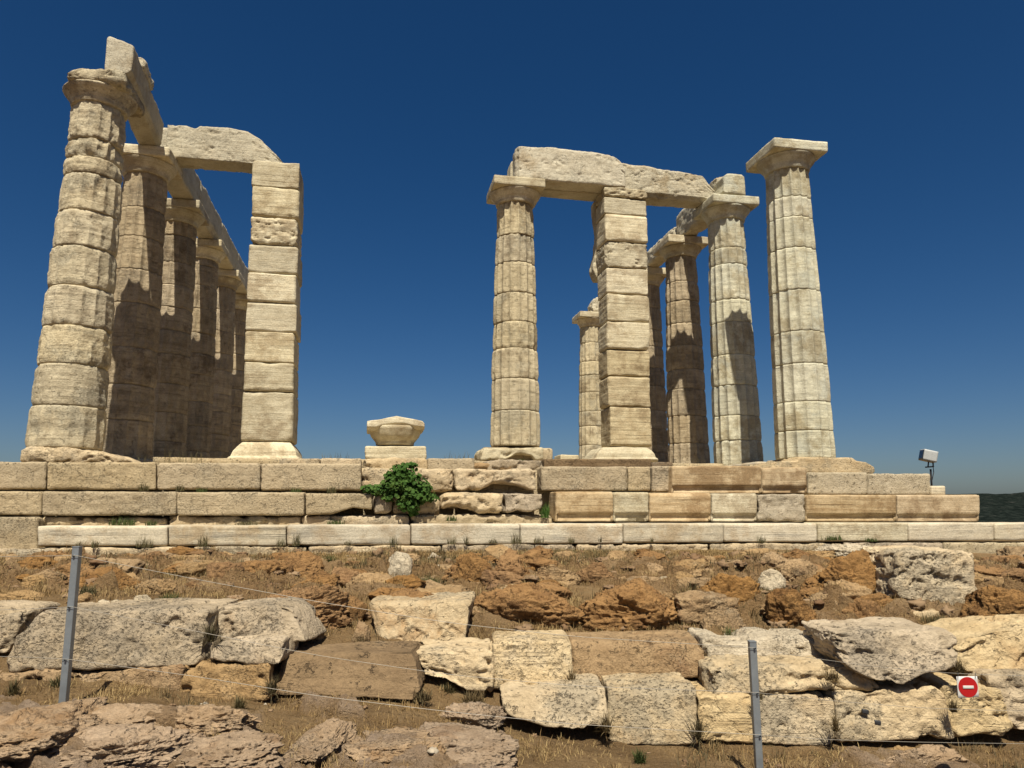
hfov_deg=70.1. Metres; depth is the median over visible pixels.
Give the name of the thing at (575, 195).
stone beam
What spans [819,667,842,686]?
weed tuft
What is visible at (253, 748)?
bedrock outcrop
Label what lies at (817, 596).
rock
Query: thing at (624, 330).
block pillar
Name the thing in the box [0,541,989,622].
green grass
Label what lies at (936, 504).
step
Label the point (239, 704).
weed tuft
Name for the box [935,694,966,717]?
weed tuft
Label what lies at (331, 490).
weed tuft
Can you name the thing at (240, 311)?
temple column
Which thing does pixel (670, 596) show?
rock
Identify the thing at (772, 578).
rock
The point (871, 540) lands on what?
weed tuft
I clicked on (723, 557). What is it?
rock
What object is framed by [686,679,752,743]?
wall stone
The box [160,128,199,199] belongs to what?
stone beam
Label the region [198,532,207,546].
weed tuft
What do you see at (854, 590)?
rock
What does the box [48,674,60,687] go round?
weed tuft
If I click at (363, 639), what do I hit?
weed tuft
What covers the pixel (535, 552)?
rock
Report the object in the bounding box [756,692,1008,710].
fence wire
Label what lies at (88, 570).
rock
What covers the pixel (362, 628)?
rock
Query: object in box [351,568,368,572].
rock
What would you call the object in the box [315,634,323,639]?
rock
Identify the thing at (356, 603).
rock
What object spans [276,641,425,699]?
wall stone
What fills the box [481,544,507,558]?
rock
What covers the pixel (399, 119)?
sky
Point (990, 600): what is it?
rock
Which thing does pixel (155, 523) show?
weed tuft
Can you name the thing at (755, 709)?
fence post
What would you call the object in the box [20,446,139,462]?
base stone
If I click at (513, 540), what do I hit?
weed tuft
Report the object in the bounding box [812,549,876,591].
rock
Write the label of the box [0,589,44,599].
rock
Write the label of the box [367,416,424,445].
broken capital
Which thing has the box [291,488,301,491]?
weed tuft
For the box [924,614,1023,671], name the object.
wall stone
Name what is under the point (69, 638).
fence post
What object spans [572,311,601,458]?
temple column
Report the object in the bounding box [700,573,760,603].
rock
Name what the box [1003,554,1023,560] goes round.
rock
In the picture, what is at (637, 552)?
rock
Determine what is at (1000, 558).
rock
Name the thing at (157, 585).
rock
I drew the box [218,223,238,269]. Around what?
stone beam
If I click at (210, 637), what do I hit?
weed tuft
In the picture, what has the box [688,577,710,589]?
rock
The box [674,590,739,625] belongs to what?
rock
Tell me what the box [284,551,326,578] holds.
rock
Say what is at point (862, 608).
rock
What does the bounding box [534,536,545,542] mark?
weed tuft
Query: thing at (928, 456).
floodlight
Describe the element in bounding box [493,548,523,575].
rock
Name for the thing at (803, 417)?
temple column
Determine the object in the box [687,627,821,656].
wall stone
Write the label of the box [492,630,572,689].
wall stone
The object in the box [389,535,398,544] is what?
weed tuft
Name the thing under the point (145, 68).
stone chunk
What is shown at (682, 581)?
rock
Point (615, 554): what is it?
rock
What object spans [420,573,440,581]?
weed tuft
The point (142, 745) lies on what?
bedrock outcrop
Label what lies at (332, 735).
bedrock outcrop
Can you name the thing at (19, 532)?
step foundation
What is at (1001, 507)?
hill
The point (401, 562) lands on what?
rock
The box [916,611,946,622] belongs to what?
weed tuft
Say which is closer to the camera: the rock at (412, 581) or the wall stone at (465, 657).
the wall stone at (465, 657)
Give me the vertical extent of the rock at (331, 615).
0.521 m
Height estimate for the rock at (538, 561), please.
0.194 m
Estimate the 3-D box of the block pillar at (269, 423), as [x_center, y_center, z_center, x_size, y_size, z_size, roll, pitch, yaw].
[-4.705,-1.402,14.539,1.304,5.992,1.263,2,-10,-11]
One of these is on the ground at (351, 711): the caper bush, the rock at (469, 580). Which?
the rock at (469, 580)
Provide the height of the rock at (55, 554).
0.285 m
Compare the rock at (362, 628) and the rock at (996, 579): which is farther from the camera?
the rock at (996, 579)
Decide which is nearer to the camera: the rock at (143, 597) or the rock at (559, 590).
the rock at (143, 597)
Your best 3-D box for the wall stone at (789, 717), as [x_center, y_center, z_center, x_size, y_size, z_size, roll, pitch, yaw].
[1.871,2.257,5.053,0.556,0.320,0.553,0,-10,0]
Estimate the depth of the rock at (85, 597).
5.46 m
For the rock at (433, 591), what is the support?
on the ground at (351, 711)
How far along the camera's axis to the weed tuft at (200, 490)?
10.64 m
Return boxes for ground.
[0,468,872,547]
[0,540,1023,767]
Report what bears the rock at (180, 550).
on the ground at (351, 711)
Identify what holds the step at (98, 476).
on the step at (936, 504)
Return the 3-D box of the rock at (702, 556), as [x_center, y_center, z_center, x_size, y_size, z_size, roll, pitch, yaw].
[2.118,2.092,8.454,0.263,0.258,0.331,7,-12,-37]
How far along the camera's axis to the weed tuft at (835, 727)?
4.68 m
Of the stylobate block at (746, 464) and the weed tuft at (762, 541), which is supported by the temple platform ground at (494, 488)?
the stylobate block at (746, 464)
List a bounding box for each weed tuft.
[3,672,30,695]
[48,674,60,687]
[78,583,100,596]
[89,539,100,547]
[109,518,135,525]
[136,537,152,547]
[138,483,148,490]
[145,520,157,525]
[157,590,184,597]
[173,450,202,462]
[175,485,184,490]
[191,613,231,648]
[196,486,207,491]
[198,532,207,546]
[223,693,253,708]
[235,520,257,524]
[260,673,283,699]
[275,539,287,545]
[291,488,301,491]
[292,533,303,545]
[322,553,336,561]
[327,485,336,492]
[327,519,344,523]
[354,633,369,641]
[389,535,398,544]
[411,685,434,707]
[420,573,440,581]
[439,681,457,694]
[446,515,456,520]
[447,536,456,543]
[457,686,490,702]
[510,533,526,543]
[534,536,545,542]
[537,502,550,517]
[563,664,583,680]
[591,710,621,737]
[631,748,650,764]
[671,579,698,592]
[674,713,711,750]
[722,624,737,635]
[757,536,766,542]
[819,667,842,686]
[819,712,849,742]
[821,535,842,539]
[865,538,876,541]
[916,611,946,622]
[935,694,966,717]
[951,657,971,675]
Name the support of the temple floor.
on the temple platform ground at (494, 488)
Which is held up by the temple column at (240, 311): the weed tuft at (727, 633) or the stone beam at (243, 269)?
the stone beam at (243, 269)
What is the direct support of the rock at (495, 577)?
on the ground at (351, 711)
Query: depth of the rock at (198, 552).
8.82 m
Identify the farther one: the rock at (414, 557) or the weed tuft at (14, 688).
the rock at (414, 557)
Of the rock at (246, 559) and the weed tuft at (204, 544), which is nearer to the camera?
the rock at (246, 559)
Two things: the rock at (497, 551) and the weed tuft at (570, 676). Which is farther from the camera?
the rock at (497, 551)
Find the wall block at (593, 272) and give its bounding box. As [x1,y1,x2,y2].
[589,202,598,282]
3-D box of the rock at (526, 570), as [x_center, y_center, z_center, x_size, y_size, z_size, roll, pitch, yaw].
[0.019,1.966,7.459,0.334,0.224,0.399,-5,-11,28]
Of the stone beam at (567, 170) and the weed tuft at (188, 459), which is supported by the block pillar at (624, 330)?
the stone beam at (567, 170)
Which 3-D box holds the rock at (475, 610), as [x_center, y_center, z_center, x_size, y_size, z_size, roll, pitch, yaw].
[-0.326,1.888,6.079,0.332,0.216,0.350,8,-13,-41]
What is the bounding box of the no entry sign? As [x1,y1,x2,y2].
[956,672,978,697]
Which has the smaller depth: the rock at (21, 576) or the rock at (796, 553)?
the rock at (21, 576)
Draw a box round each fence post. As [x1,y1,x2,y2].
[58,546,82,702]
[747,640,763,767]
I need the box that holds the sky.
[0,0,1023,493]
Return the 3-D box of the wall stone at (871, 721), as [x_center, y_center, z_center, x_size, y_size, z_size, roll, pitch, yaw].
[2.497,2.213,5.040,0.790,0.350,0.553,0,-10,-1]
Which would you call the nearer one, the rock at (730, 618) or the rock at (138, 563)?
the rock at (730, 618)
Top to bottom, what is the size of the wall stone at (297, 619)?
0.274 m
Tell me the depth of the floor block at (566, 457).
21.79 m
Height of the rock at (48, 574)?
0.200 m
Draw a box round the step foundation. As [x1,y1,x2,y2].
[0,513,551,548]
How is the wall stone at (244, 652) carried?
on the wall stone at (237, 673)
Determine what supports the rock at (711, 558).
on the ground at (351, 711)
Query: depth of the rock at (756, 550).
9.95 m
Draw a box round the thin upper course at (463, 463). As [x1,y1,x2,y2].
[279,457,672,469]
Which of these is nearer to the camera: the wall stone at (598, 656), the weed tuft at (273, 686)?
the weed tuft at (273, 686)
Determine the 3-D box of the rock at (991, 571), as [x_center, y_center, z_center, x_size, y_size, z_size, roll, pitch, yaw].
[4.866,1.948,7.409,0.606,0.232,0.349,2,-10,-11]
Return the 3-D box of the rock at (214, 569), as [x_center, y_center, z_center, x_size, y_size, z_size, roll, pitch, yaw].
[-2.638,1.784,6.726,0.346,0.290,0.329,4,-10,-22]
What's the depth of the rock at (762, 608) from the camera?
6.32 m
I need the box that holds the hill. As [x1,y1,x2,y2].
[906,492,1023,521]
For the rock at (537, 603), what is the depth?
5.96 m
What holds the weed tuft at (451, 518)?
on the marble step at (311, 534)
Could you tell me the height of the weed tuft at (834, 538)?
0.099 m
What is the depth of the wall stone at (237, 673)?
4.66 m
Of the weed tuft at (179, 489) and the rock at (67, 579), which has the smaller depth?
the rock at (67, 579)
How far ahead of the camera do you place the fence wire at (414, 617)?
4.21 m
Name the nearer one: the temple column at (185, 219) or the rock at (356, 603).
the rock at (356, 603)
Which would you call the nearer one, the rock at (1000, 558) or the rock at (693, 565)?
the rock at (693, 565)
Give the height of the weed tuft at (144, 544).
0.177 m
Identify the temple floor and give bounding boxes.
[153,457,723,466]
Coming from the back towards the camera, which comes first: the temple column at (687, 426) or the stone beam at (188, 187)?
the temple column at (687, 426)
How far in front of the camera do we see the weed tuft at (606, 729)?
4.62 m
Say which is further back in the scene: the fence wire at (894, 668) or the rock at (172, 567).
the rock at (172, 567)
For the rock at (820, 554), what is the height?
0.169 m
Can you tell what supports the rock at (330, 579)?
on the ground at (351, 711)
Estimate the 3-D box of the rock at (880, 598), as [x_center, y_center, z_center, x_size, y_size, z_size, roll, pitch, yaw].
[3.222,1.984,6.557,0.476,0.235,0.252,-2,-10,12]
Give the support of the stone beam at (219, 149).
on the temple column at (149, 172)
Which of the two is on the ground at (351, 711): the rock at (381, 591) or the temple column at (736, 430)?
the rock at (381, 591)
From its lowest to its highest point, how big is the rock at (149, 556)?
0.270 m
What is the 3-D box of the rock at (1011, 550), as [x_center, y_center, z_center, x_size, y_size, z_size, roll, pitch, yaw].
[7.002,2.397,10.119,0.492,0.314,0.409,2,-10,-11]
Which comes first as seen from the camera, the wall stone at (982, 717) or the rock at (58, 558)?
the wall stone at (982, 717)
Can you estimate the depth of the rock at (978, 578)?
7.18 m
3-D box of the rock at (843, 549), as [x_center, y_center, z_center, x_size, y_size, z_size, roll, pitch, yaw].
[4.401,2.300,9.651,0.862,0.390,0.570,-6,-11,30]
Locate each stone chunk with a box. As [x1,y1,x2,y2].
[138,57,153,90]
[588,297,599,311]
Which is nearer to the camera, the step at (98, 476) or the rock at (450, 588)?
the rock at (450, 588)
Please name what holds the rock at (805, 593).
on the ground at (351, 711)
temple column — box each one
[25,68,144,450]
[103,143,182,459]
[151,198,209,459]
[186,238,229,457]
[209,269,244,457]
[229,294,248,455]
[486,175,544,447]
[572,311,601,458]
[646,267,668,461]
[653,234,709,463]
[693,193,763,465]
[746,137,835,459]
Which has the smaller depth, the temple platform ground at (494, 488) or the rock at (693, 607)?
the rock at (693, 607)
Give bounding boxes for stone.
[0,600,60,652]
[0,664,187,690]
[7,597,237,672]
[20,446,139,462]
[179,659,281,701]
[210,633,298,664]
[218,597,326,641]
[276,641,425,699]
[365,446,426,458]
[369,591,474,642]
[416,637,494,691]
[480,447,552,460]
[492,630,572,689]
[500,673,607,728]
[567,629,704,681]
[601,672,696,744]
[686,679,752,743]
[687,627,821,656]
[698,654,878,694]
[750,457,874,473]
[760,690,834,745]
[801,616,957,683]
[816,678,953,742]
[862,545,976,604]
[910,608,938,616]
[916,672,1012,736]
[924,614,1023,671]
[948,668,1023,729]
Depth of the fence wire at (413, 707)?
4.12 m
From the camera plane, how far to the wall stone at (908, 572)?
6.61 m
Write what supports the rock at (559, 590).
on the ground at (351, 711)
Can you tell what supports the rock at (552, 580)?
on the ground at (351, 711)
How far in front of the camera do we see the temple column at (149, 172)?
13.71 m
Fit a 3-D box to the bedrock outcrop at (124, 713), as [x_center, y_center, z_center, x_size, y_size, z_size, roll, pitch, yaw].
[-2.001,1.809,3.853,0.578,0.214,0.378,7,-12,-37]
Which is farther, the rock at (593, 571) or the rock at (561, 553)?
the rock at (561, 553)
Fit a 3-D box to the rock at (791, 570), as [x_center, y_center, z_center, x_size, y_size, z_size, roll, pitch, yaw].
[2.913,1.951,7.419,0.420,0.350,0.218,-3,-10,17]
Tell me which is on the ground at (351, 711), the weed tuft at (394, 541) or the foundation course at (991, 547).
the foundation course at (991, 547)
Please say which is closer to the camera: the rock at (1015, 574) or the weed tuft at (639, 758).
the weed tuft at (639, 758)
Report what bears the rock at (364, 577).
on the ground at (351, 711)
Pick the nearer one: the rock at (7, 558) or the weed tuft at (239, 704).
the weed tuft at (239, 704)
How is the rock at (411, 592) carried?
on the ground at (351, 711)
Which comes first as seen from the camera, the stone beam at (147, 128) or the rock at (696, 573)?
the rock at (696, 573)
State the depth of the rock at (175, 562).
7.54 m
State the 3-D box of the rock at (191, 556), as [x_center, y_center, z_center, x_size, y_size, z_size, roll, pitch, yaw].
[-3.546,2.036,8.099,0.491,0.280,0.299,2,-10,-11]
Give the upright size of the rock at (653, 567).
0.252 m
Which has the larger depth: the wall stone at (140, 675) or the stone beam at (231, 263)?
the stone beam at (231, 263)
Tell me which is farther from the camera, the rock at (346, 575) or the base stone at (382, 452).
the base stone at (382, 452)
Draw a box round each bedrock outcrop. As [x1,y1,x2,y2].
[0,696,108,765]
[49,723,208,767]
[92,703,173,726]
[173,704,262,734]
[175,729,284,767]
[280,717,357,764]
[342,726,445,765]
[410,721,519,767]
[439,701,506,731]
[878,744,967,767]
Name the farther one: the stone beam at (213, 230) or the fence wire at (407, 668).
the stone beam at (213, 230)
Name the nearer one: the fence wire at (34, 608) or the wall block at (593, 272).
the fence wire at (34, 608)
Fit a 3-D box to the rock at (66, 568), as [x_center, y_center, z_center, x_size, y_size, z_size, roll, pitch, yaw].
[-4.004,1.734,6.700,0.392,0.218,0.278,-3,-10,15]
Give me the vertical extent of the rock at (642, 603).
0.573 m
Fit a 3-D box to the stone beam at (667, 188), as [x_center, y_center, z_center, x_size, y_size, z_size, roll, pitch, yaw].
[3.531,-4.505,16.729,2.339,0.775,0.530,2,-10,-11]
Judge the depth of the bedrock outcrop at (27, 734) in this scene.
3.41 m
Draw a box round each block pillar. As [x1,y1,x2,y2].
[228,160,303,458]
[584,187,657,461]
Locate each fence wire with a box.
[0,555,75,556]
[5,606,71,609]
[68,659,757,734]
[74,607,755,692]
[76,555,752,647]
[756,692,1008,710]
[757,648,1020,675]
[767,735,1022,743]
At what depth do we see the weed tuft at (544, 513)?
11.31 m
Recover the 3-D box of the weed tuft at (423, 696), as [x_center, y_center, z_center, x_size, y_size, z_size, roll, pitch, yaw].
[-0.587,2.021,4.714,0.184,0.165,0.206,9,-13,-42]
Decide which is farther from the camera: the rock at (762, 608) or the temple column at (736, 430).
the temple column at (736, 430)
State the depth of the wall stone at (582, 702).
4.73 m
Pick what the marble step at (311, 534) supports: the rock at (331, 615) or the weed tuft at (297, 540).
the weed tuft at (297, 540)
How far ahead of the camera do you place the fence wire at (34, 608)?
4.21 m
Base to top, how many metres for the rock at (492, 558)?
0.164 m
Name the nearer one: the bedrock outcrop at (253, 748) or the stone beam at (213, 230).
the bedrock outcrop at (253, 748)
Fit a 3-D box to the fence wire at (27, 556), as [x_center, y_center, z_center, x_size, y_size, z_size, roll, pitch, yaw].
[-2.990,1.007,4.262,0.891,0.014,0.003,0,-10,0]
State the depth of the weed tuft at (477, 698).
4.81 m
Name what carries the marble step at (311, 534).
on the foundation course at (991, 547)
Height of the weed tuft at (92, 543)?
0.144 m
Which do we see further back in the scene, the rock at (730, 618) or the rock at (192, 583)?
the rock at (192, 583)
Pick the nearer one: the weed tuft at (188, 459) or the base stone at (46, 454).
the base stone at (46, 454)
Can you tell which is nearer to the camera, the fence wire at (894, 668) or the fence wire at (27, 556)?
the fence wire at (894, 668)
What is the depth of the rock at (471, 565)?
7.21 m
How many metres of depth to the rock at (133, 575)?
6.21 m
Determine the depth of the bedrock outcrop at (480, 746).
3.82 m
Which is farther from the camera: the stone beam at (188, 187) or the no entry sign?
the stone beam at (188, 187)
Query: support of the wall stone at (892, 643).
on the wall stone at (871, 721)
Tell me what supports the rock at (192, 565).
on the ground at (351, 711)
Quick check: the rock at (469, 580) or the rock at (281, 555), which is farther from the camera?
the rock at (281, 555)
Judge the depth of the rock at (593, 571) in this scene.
7.43 m
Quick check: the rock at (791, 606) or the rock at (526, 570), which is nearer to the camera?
the rock at (791, 606)
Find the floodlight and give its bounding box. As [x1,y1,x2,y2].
[918,449,937,485]
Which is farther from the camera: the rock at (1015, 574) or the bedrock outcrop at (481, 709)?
the rock at (1015, 574)
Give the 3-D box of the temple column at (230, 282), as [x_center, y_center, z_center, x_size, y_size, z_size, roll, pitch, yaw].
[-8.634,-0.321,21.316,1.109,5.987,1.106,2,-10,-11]
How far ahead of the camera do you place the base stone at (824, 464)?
12.79 m
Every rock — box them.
[0,554,19,559]
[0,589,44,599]
[15,574,29,581]
[17,555,58,568]
[21,574,43,587]
[33,569,67,580]
[39,550,69,558]
[53,562,94,573]
[54,554,69,560]
[62,572,69,584]
[64,592,92,603]
[68,566,140,589]
[80,568,94,575]
[95,557,145,575]
[126,572,143,581]
[132,578,177,594]
[133,594,151,600]
[136,551,165,561]
[139,550,176,558]
[158,563,179,573]
[166,546,203,554]
[166,560,185,567]
[171,554,205,559]
[175,558,219,577]
[184,550,230,556]
[184,581,198,588]
[206,562,244,578]
[235,557,258,562]
[238,559,293,575]
[261,551,292,559]
[265,583,351,628]
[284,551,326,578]
[291,571,339,587]
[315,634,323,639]
[331,566,360,587]
[345,561,360,565]
[345,572,392,587]
[346,595,367,620]
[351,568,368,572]
[351,620,370,641]
[367,587,406,597]
[385,574,425,588]
[388,551,412,576]
[388,588,433,597]
[407,553,420,563]
[417,587,446,593]
[423,579,441,588]
[431,584,470,592]
[440,564,451,571]
[441,565,456,581]
[451,552,493,582]
[464,572,479,581]
[470,606,480,614]
[473,582,582,627]
[480,569,523,586]
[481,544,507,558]
[482,555,497,563]
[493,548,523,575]
[519,545,553,566]
[522,566,529,574]
[528,557,557,569]
[535,566,580,585]
[536,579,563,586]
[538,582,572,598]
[552,551,575,557]
[575,562,614,583]
[579,578,678,631]
[607,550,634,560]
[626,576,660,581]
[633,548,649,555]
[635,551,668,560]
[646,562,663,572]
[659,591,674,600]
[673,558,710,570]
[674,571,694,579]
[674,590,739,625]
[677,577,693,589]
[680,554,706,560]
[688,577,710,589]
[689,569,715,577]
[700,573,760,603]
[700,606,746,632]
[705,556,716,562]
[713,555,724,559]
[738,548,781,555]
[757,551,786,569]
[758,569,785,589]
[760,604,765,615]
[761,588,816,626]
[780,558,817,582]
[781,548,811,558]
[799,586,822,598]
[800,577,818,588]
[805,551,836,558]
[808,592,837,610]
[812,543,871,557]
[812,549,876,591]
[814,564,824,569]
[822,579,872,598]
[839,597,880,617]
[853,592,891,607]
[890,745,914,750]
[958,585,1023,617]
[974,564,1006,576]
[974,572,992,583]
[978,555,1009,562]
[989,576,1004,584]
[996,546,1023,557]
[998,567,1023,583]
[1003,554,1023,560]
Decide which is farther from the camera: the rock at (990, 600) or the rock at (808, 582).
the rock at (808, 582)
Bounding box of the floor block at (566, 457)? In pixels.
[554,455,578,458]
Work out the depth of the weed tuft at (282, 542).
10.07 m
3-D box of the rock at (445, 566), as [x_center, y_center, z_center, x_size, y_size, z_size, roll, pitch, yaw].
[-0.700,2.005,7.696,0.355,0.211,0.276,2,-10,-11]
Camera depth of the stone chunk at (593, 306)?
26.36 m
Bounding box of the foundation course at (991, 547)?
[0,541,1023,556]
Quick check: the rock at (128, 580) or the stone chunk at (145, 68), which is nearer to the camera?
the rock at (128, 580)
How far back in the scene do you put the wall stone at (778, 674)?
4.96 m
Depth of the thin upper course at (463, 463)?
12.31 m
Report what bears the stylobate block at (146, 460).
on the temple platform ground at (494, 488)
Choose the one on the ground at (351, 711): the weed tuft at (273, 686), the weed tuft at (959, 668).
the weed tuft at (273, 686)
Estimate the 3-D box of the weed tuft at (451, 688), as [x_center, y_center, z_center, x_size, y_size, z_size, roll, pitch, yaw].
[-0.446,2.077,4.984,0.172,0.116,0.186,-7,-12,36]
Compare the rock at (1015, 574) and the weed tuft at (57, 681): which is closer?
the weed tuft at (57, 681)
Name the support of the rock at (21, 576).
on the ground at (351, 711)
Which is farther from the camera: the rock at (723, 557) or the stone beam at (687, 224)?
the stone beam at (687, 224)
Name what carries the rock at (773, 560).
on the ground at (351, 711)
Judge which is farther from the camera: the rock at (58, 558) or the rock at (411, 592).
the rock at (58, 558)
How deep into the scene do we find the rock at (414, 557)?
8.28 m
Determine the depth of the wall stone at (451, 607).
5.62 m
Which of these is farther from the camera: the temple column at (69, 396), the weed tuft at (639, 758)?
the temple column at (69, 396)
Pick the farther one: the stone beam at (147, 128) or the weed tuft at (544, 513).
the stone beam at (147, 128)
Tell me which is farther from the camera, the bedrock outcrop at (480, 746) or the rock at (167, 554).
the rock at (167, 554)
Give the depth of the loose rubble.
6.74 m
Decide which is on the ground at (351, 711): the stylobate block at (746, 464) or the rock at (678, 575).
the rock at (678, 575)
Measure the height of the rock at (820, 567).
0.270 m
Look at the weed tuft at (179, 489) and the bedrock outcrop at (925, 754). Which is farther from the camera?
the weed tuft at (179, 489)
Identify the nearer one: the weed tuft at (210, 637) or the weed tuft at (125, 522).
the weed tuft at (210, 637)
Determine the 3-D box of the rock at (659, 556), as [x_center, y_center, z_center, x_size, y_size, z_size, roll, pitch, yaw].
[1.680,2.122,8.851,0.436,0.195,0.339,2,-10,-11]
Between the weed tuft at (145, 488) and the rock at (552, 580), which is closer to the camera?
the rock at (552, 580)
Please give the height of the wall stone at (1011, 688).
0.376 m
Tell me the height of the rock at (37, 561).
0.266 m
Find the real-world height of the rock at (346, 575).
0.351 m
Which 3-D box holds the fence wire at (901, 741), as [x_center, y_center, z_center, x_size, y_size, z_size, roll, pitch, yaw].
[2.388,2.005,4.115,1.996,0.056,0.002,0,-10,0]
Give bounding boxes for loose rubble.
[3,548,1023,767]
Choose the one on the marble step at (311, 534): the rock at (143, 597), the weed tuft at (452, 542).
the weed tuft at (452, 542)
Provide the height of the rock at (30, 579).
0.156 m
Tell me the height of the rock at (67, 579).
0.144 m
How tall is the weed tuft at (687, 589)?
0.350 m
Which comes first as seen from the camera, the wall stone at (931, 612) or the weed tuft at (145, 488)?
the wall stone at (931, 612)
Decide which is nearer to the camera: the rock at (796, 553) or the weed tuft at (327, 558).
the weed tuft at (327, 558)
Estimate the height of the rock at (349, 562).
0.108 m
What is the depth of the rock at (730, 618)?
5.94 m
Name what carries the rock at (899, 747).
on the ground at (351, 711)
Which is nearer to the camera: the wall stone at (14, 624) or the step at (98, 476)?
the wall stone at (14, 624)
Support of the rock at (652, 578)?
on the ground at (351, 711)
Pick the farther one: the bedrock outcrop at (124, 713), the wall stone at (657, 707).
the wall stone at (657, 707)
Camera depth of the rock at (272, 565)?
6.95 m
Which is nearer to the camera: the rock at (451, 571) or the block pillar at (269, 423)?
the rock at (451, 571)
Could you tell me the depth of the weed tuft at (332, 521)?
10.63 m
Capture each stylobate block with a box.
[135,459,152,461]
[728,462,765,465]
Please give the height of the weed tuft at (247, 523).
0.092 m
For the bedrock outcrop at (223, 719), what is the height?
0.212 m
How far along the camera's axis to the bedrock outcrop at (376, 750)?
3.71 m
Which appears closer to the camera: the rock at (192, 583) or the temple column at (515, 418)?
the rock at (192, 583)
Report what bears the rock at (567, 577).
on the ground at (351, 711)
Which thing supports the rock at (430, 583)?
on the ground at (351, 711)
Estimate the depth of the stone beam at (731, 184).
16.27 m
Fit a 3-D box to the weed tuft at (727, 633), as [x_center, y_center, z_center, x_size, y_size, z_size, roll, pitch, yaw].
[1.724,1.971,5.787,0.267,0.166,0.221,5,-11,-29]
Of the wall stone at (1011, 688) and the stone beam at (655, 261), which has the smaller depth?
the wall stone at (1011, 688)
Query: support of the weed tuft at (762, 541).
on the marble step at (311, 534)
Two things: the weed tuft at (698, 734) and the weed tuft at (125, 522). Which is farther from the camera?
the weed tuft at (125, 522)
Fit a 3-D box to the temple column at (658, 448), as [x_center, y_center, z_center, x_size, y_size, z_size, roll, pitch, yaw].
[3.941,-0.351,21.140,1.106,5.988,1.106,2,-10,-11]
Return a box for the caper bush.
[360,461,438,516]
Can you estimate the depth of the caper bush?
10.87 m
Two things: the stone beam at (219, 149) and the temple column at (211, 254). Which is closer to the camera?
the stone beam at (219, 149)
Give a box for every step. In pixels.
[0,462,929,494]
[0,486,979,521]
[38,522,1023,545]
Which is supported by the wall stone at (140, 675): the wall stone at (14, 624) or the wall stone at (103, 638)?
the wall stone at (103, 638)
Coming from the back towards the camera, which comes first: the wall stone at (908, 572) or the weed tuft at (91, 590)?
the wall stone at (908, 572)
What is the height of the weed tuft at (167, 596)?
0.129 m
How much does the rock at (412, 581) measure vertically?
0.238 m
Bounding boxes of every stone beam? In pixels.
[105,36,163,145]
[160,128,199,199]
[166,125,282,173]
[197,181,221,239]
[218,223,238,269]
[236,253,248,293]
[507,161,599,201]
[513,146,625,192]
[622,163,714,208]
[647,227,676,266]
[676,177,721,235]
[713,174,745,195]
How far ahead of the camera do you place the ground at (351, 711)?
4.72 m
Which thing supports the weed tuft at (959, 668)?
on the wall stone at (982, 717)

